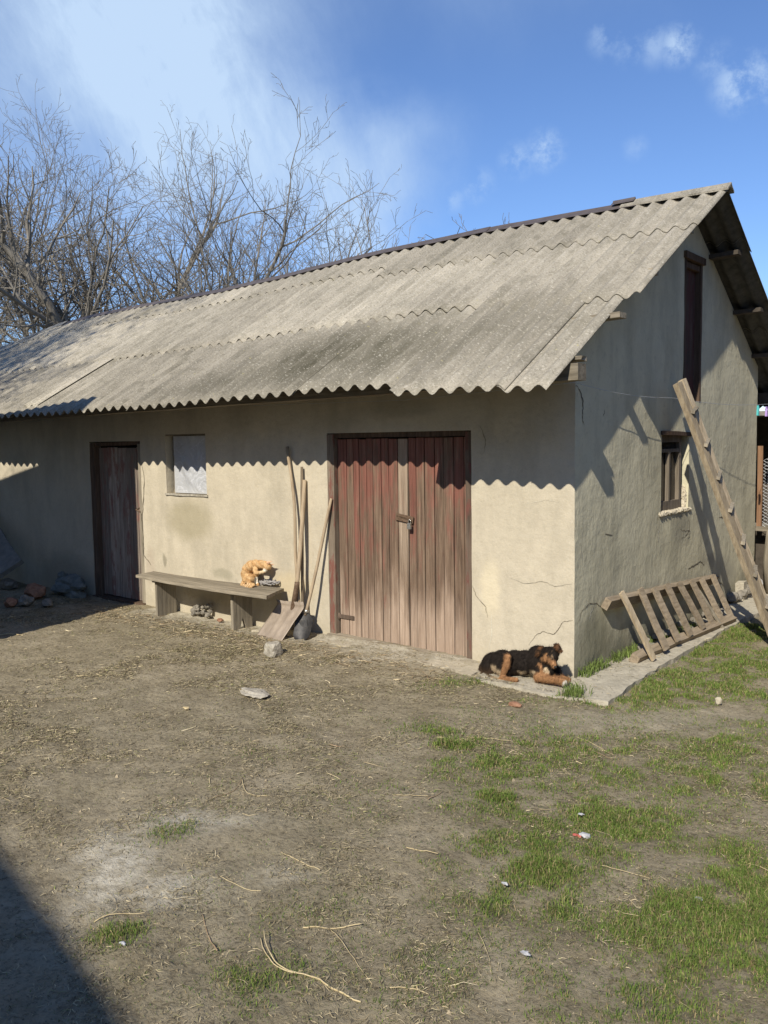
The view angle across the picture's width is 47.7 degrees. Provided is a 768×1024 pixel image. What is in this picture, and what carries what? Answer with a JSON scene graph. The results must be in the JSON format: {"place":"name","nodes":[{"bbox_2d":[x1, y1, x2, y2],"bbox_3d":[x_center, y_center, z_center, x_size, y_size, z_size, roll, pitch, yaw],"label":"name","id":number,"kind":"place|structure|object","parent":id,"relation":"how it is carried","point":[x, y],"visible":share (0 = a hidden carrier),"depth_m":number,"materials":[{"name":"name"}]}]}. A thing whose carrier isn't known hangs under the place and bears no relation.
{"place":"outdoors","nodes":[
{"label":"outdoors","id":0,"kind":"place"},
{"bbox_2d":[251,628,480,675],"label":"path","id":1,"kind":"structure","parent":0,"point":[470,667],"depth_m":6.84,"materials":[{"name":"grey concrete"}]},
{"bbox_2d":[286,446,299,617],"bbox_3d":[-0.832,0.266,8.008,0.052,1.739,0.257,-3,5,-21],"label":"crooked stick","id":2,"kind":"object","parent":1,"relation":"on","point":[294,506],"visible":0.75,"depth_m":7.98,"materials":[{"name":"brown wood"}]},
{"bbox_2d":[0,523,767,1023],"bbox_3d":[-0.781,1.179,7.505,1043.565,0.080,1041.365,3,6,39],"label":"ground","id":3,"kind":"structure","parent":0,"point":[274,821],"depth_m":3.95,"materials":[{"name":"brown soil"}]},
{"bbox_2d":[0,578,17,589],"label":"rubble stone","id":4,"kind":"object","parent":3,"relation":"on","point":[7,583],"visible":0.99,"depth_m":10.74,"materials":[{"name":"grey stone"}]},
{"bbox_2d":[0,528,23,578],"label":"leaning slab","id":5,"kind":"object","parent":4,"relation":"on","point":[10,559],"depth_m":10.77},
{"bbox_2d":[4,597,17,606],"bbox_3d":[-4.153,1.004,9.655,0.148,0.118,0.158,-2,5,-12],"label":"broken brick","id":6,"kind":"object","parent":3,"relation":"on","point":[10,602],"visible":1,"depth_m":9.61,"materials":[{"name":"red brick"}]},
{"bbox_2d":[17,594,34,605],"bbox_3d":[-3.998,0.991,9.704,0.185,0.134,0.170,-1,5,-2],"label":"rubble stone","id":7,"kind":"object","parent":3,"relation":"on","point":[25,600],"visible":1,"depth_m":9.65,"materials":[{"name":"grey stone"}]},
{"bbox_2d":[24,583,45,598],"bbox_3d":[-4.092,0.930,10.169,0.252,0.203,0.272,-2,5,-13],"label":"broken brick","id":8,"kind":"object","parent":3,"relation":"on","point":[36,591],"visible":0.89,"depth_m":10.09,"materials":[{"name":"red brick"}]},
{"bbox_2d":[41,598,52,606],"bbox_3d":[-3.737,1.007,9.630,0.144,0.092,0.118,0,5,14],"label":"rubble stone","id":9,"kind":"object","parent":3,"relation":"on","point":[47,602],"visible":1,"depth_m":9.58,"materials":[{"name":"grey stone"}]},
{"bbox_2d":[50,571,86,598],"bbox_3d":[-3.715,0.870,10.281,0.701,0.322,0.292,3,6,39],"label":"crumpled sack","id":10,"kind":"object","parent":3,"relation":"on","point":[74,585],"visible":0.98,"depth_m":10.17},
{"bbox_2d":[0,74,144,345],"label":"bare tree","id":11,"kind":"object","parent":3,"relation":"on","point":[21,206],"visible":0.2,"depth_m":29.51,"materials":[{"name":"brown plant"}]},
{"bbox_2d":[0,124,150,346],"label":"bare tree","id":12,"kind":"object","parent":3,"relation":"on","point":[19,232],"visible":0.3,"depth_m":24.32,"materials":[{"name":"brown plant"}]},
{"bbox_2d":[0,119,198,345],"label":"bare tree","id":13,"kind":"object","parent":3,"relation":"on","point":[59,308],"visible":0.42,"depth_m":22.81,"materials":[{"name":"brown plant"}]},
{"bbox_2d":[0,142,232,346],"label":"bare tree","id":14,"kind":"object","parent":3,"relation":"on","point":[20,266],"visible":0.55,"depth_m":21.47,"materials":[{"name":"brown plant"}]},
{"bbox_2d":[94,912,144,921],"bbox_3d":[-1.006,1.537,3.303,0.187,0.021,0.014,-2,5,-13],"label":"dry straw","id":15,"kind":"object","parent":3,"relation":"on","point":[117,913],"visible":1,"depth_m":3.31,"materials":[{"name":"beige plant"}]},
{"bbox_2d":[81,122,253,305],"bbox_3d":[-4.262,-5.352,25.584,6.085,10.183,8.482,0,5,14],"label":"bare tree","id":16,"kind":"object","parent":3,"relation":"on","point":[191,250],"visible":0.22,"depth_m":23.09,"materials":[{"name":"brown plant"}]},
{"bbox_2d":[0,102,336,331],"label":"bare tree","id":17,"kind":"object","parent":3,"relation":"on","point":[113,269],"visible":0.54,"depth_m":23.91,"materials":[{"name":"brown plant"}]},
{"bbox_2d":[190,603,213,617],"bbox_3d":[-1.873,1.009,8.927,0.294,0.156,0.118,3,6,39],"label":"plaster rubble","id":18,"kind":"object","parent":3,"relation":"on","point":[195,610],"visible":1,"depth_m":8.90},
{"bbox_2d":[136,571,283,629],"bbox_3d":[-1.758,0.907,8.612,2.130,0.426,0.385,3,6,39],"label":"bench","id":19,"kind":"object","parent":3,"relation":"on","point":[166,604],"visible":0.98,"depth_m":8.47,"materials":[{"name":"brown wood"}]},
{"bbox_2d":[240,559,273,587],"bbox_3d":[-1.239,0.599,8.329,0.179,0.297,0.490,-5,6,-42],"label":"cat","id":20,"kind":"object","parent":19,"relation":"on","point":[250,573],"visible":0.98,"depth_m":8.34},
{"bbox_2d":[259,579,280,585],"bbox_3d":[-1.086,0.677,8.340,0.261,0.069,0.171,3,6,39],"label":"cord bundle","id":21,"kind":"object","parent":19,"relation":"on","point":[263,582],"visible":0.99,"depth_m":8.29,"materials":[{"name":"white fabric"}]},
{"bbox_2d":[202,914,217,950],"bbox_3d":[-0.644,1.546,3.187,0.011,0.020,0.269,-3,5,-23],"label":"twig","id":22,"kind":"object","parent":3,"relation":"on","point":[216,949],"visible":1,"depth_m":3.17,"materials":[{"name":"brown wood"}]},
{"bbox_2d":[0,589,421,800],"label":"dry grass","id":23,"kind":"structure","parent":3,"relation":"on","point":[134,656],"depth_m":6.97,"materials":[{"name":"beige plant"}]},
{"bbox_2d":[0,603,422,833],"bbox_3d":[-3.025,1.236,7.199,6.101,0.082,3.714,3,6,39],"label":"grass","id":24,"kind":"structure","parent":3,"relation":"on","point":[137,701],"depth_m":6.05,"materials":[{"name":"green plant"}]},
{"bbox_2d":[220,876,260,890],"bbox_3d":[-0.587,1.507,3.508,0.202,0.022,0.022,2,5,26],"label":"dry straw","id":25,"kind":"object","parent":3,"relation":"on","point":[240,886],"visible":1,"depth_m":3.49,"materials":[{"name":"beige plant"}]},
{"bbox_2d":[240,687,269,698],"bbox_3d":[-0.924,1.279,6.148,0.297,0.047,0.172,3,6,39],"label":"flat stone","id":26,"kind":"object","parent":3,"relation":"on","point":[257,693],"visible":1,"depth_m":6.10,"materials":[{"name":"stone"}]},
{"bbox_2d":[117,75,397,300],"bbox_3d":[-3.440,-5.253,22.548,7.229,10.481,6.180,3,6,39],"label":"bare tree","id":27,"kind":"object","parent":3,"relation":"on","point":[271,267],"visible":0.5,"depth_m":22.03,"materials":[{"name":"brown plant"}]},
{"bbox_2d":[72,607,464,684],"bbox_3d":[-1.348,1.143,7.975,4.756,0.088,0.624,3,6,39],"label":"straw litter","id":28,"kind":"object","parent":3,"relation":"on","point":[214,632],"visible":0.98,"depth_m":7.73,"materials":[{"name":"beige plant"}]},
{"bbox_2d":[264,641,282,657],"bbox_3d":[-0.923,1.149,7.230,0.135,0.134,0.121,3,6,39],"label":"stone block","id":29,"kind":"object","parent":3,"relation":"on","point":[273,649],"depth_m":7.19,"materials":[{"name":"stone"}]},
{"bbox_2d":[257,480,306,640],"bbox_3d":[-0.907,0.435,7.890,0.470,1.444,0.350,-3,5,-24],"label":"scoop shovel","id":30,"kind":"object","parent":3,"relation":"on","point":[280,620],"visible":0.98,"depth_m":7.91,"materials":[{"name":"wood"}]},
{"bbox_2d":[140,158,431,302],"bbox_3d":[-2.233,-4.898,22.911,8.165,9.663,5.432,-3,5,-27],"label":"bare tree","id":31,"kind":"object","parent":3,"relation":"on","point":[256,276],"visible":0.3,"depth_m":22.37,"materials":[{"name":"brown plant"}]},
{"bbox_2d":[73,185,509,314],"bbox_3d":[-0.918,-4.250,21.598,12.302,8.584,8.448,3,6,39],"label":"bare tree","id":32,"kind":"object","parent":3,"relation":"on","point":[285,271],"visible":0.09,"depth_m":22.33,"materials":[{"name":"brown plant"}]},
{"bbox_2d":[281,852,319,869],"bbox_3d":[-0.356,1.488,3.699,0.233,0.017,0.009,3,6,39],"label":"dry straw","id":33,"kind":"object","parent":3,"relation":"on","point":[302,862],"visible":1,"depth_m":3.69,"materials":[{"name":"beige plant"}]},
{"bbox_2d":[295,467,306,626],"bbox_3d":[-0.765,0.366,7.862,0.108,1.541,0.298,-1,5,-6],"label":"hoe","id":34,"kind":"object","parent":3,"relation":"on","point":[302,623],"visible":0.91,"depth_m":7.94,"materials":[{"name":"brown wood"}]},
{"bbox_2d":[260,930,361,1001],"bbox_3d":[-0.286,1.552,2.944,0.511,0.048,0.093,4,7,44],"label":"dry reed","id":35,"kind":"object","parent":3,"relation":"on","point":[314,977],"visible":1,"depth_m":2.93,"materials":[{"name":"plant"}]},
{"bbox_2d":[293,498,331,639],"bbox_3d":[-0.640,0.522,7.751,0.364,1.281,0.173,0,5,6],"label":"steel shovel","id":36,"kind":"object","parent":3,"relation":"on","point":[301,632],"visible":0.96,"depth_m":7.80,"materials":[{"name":"brown wood"}]},
{"bbox_2d":[303,923,361,928],"bbox_3d":[-0.191,1.539,3.221,0.220,0.016,0.012,-1,5,-5],"label":"dry stalk","id":37,"kind":"object","parent":3,"relation":"on","point":[332,928],"visible":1,"depth_m":3.22,"materials":[{"name":"plant"}]},
{"bbox_2d":[330,929,372,984],"bbox_3d":[-0.115,1.555,3.044,0.009,0.017,0.364,-3,5,-26],"label":"dry stalk","id":38,"kind":"object","parent":3,"relation":"on","point":[351,954],"visible":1,"depth_m":3.06,"materials":[{"name":"plant"}]},
{"bbox_2d":[0,182,767,677],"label":"barn","id":39,"kind":"structure","parent":3,"relation":"on","point":[164,434],"depth_m":7.79,"materials":[{"name":"beige paint"}]},
{"bbox_2d":[99,447,142,600],"bbox_3d":[-3.000,0.128,9.902,0.851,1.728,0.092,3,6,39],"label":"side door","id":40,"kind":"structure","parent":39,"relation":"in","point":[119,477],"depth_m":9.94,"materials":[{"name":"brown wood"}]},
{"bbox_2d":[172,435,206,494],"bbox_3d":[-2.005,-0.501,9.090,0.630,0.630,0.086,3,6,39],"label":"window","id":41,"kind":"structure","parent":39,"relation":"in","point":[189,451],"depth_m":9.08,"materials":[{"name":"fabric"}]},
{"bbox_2d":[337,438,410,645],"bbox_3d":[-0.111,0.245,7.579,0.813,1.769,0.043,3,6,39],"label":"door leaf","id":42,"kind":"structure","parent":39,"relation":"in","point":[373,474],"depth_m":7.55,"materials":[{"name":"red wood"}]},
{"bbox_2d":[395,437,466,656],"bbox_3d":[0.384,0.278,7.164,0.720,1.780,0.085,3,6,39],"label":"door leaf","id":43,"kind":"structure","parent":39,"relation":"in","point":[436,522],"depth_m":7.14,"materials":[{"name":"red wood"}]},
{"bbox_2d":[253,382,763,405],"bbox_3d":[2.128,-1.002,7.665,6.213,0.097,2.644,-2,5,-16],"label":"clothesline","id":44,"kind":"object","parent":39,"relation":"attached to","point":[496,390],"visible":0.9,"depth_m":6.99,"materials":[{"name":"metal"}]},
{"bbox_2d":[661,435,681,510],"bbox_3d":[2.540,-0.354,7.790,0.056,0.685,0.560,3,6,39],"label":"window frame","id":45,"kind":"structure","parent":39,"relation":"in","point":[671,444],"depth_m":7.85,"materials":[{"name":"brown wood"}]},
{"bbox_2d":[685,269,694,395],"bbox_3d":[2.792,-1.632,8.015,0.030,1.220,0.377,3,6,39],"label":"loft door","id":46,"kind":"structure","parent":39,"relation":"in","point":[690,291],"depth_m":8.06,"materials":[{"name":"red wood"}]},
{"bbox_2d":[390,986,428,994],"bbox_3d":[0.084,1.561,2.836,0.130,0.013,0.016,0,5,10],"label":"dry straw","id":47,"kind":"object","parent":3,"relation":"on","point":[406,988],"visible":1,"depth_m":2.84,"materials":[{"name":"beige plant"}]},
{"bbox_2d":[406,847,437,853],"bbox_3d":[0.166,1.470,3.768,0.151,0.011,0.008,2,5,27],"label":"dry straw","id":48,"kind":"object","parent":3,"relation":"on","point":[421,850],"visible":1,"depth_m":3.77,"materials":[{"name":"beige plant"}]},
{"bbox_2d":[508,701,521,707],"bbox_3d":[0.875,1.283,5.787,0.100,0.038,0.053,3,6,39],"label":"brick shard","id":49,"kind":"object","parent":3,"relation":"on","point":[514,704],"visible":1,"depth_m":5.76,"materials":[{"name":"brick"}]},
{"bbox_2d":[520,950,530,955],"bbox_3d":[0.490,1.520,2.993,0.046,0.010,0.026,3,6,39],"label":"litter scrap","id":50,"kind":"object","parent":3,"relation":"on","point":[524,952],"visible":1,"depth_m":2.99,"materials":[{"name":"white paper"}]},
{"bbox_2d":[572,832,589,838],"bbox_3d":[0.887,1.451,3.899,0.083,0.025,0.036,1,5,22],"label":"wrapper scrap","id":51,"kind":"object","parent":3,"relation":"on","point":[584,835],"visible":1,"depth_m":3.89,"materials":[{"name":"white plastic"}]},
{"bbox_2d":[602,865,647,877],"bbox_3d":[0.992,1.483,3.578,0.203,0.019,0.011,2,5,26],"label":"dry straw","id":52,"kind":"object","parent":3,"relation":"on","point":[625,871],"visible":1,"depth_m":3.57,"materials":[{"name":"beige plant"}]},
{"bbox_2d":[715,697,721,704],"bbox_3d":[2.232,1.261,5.789,0.043,0.056,0.034,3,6,39],"label":"pebble","id":53,"kind":"object","parent":3,"relation":"on","point":[718,700],"visible":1,"depth_m":5.78,"materials":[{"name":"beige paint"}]},
{"bbox_2d":[673,378,767,635],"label":"ladder","id":54,"kind":"object","parent":3,"relation":"on","point":[702,440],"visible":1,"depth_m":7.25,"materials":[{"name":"brown wood"}]},
{"bbox_2d":[735,581,746,600],"bbox_3d":[3.819,0.846,9.288,0.092,0.216,0.132,3,6,39],"label":"upright stone","id":55,"kind":"object","parent":3,"relation":"on","point":[740,585],"visible":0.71,"depth_m":9.25,"materials":[{"name":"stone"}]},
{"bbox_2d":[754,417,767,592],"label":"hutch","id":56,"kind":"object","parent":3,"relation":"on","point":[761,531],"visible":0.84,"depth_m":10.10,"materials":[{"name":"wood"}]},
{"bbox_2d":[757,411,767,416],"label":"hutch cover","id":57,"kind":"object","parent":56,"relation":"on","point":[761,413],"depth_m":9.70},
{"bbox_2d":[0,616,767,1023],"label":"pebbles","id":58,"kind":"object","parent":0,"point":[344,828],"visible":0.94,"depth_m":3.88,"materials":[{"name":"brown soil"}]},
{"bbox_2d":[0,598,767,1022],"bbox_3d":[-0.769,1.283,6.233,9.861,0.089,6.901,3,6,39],"label":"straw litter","id":59,"kind":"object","parent":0,"point":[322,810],"visible":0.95,"depth_m":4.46,"materials":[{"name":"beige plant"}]},
{"bbox_2d":[0,0,767,410],"label":"sky","id":60,"kind":"structure","parent":0,"point":[522,110],"materials":[{"name":"blue"}]},
{"bbox_2d":[3,620,767,1023],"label":"grass","id":61,"kind":"structure","parent":0,"point":[607,822],"depth_m":3.74,"materials":[{"name":"green plant"}]},
{"bbox_2d":[476,594,767,705],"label":"path","id":62,"kind":"structure","parent":0,"point":[621,684],"depth_m":6.41,"materials":[{"name":"concrete"}]},
{"bbox_2d":[478,643,571,686],"bbox_3d":[1.012,1.101,6.367,0.842,0.395,0.313,3,6,39],"label":"dog","id":63,"kind":"object","parent":62,"relation":"on","point":[538,663],"visible":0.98,"depth_m":6.29},
{"bbox_2d":[558,620,697,699],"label":"weeds","id":64,"kind":"object","parent":62,"relation":"on","point":[575,690],"visible":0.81,"depth_m":6.52,"materials":[{"name":"green plant"}]},
{"bbox_2d":[601,574,736,662],"bbox_3d":[2.588,0.829,7.538,0.361,0.600,2.488,3,6,39],"label":"ladder","id":65,"kind":"object","parent":62,"relation":"on","point":[644,597],"visible":0.97,"depth_m":7.39,"materials":[{"name":"brown wood"}]},
{"bbox_2d":[699,590,723,627],"bbox_3d":[2.986,0.895,7.917,0.255,0.373,0.034,-1,5,0],"label":"loose lath","id":66,"kind":"object","parent":65,"relation":"on","point":[713,613],"visible":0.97,"depth_m":7.91,"materials":[{"name":"brown wood"}]},
{"bbox_2d":[635,584,752,649],"bbox_3d":[3.082,0.973,8.308,0.201,0.181,3.292,3,6,39],"label":"wall foot rubble","id":67,"kind":"object","parent":62,"relation":"on","point":[739,595],"depth_m":8.48,"materials":[{"name":"grey stone"}]}
]}

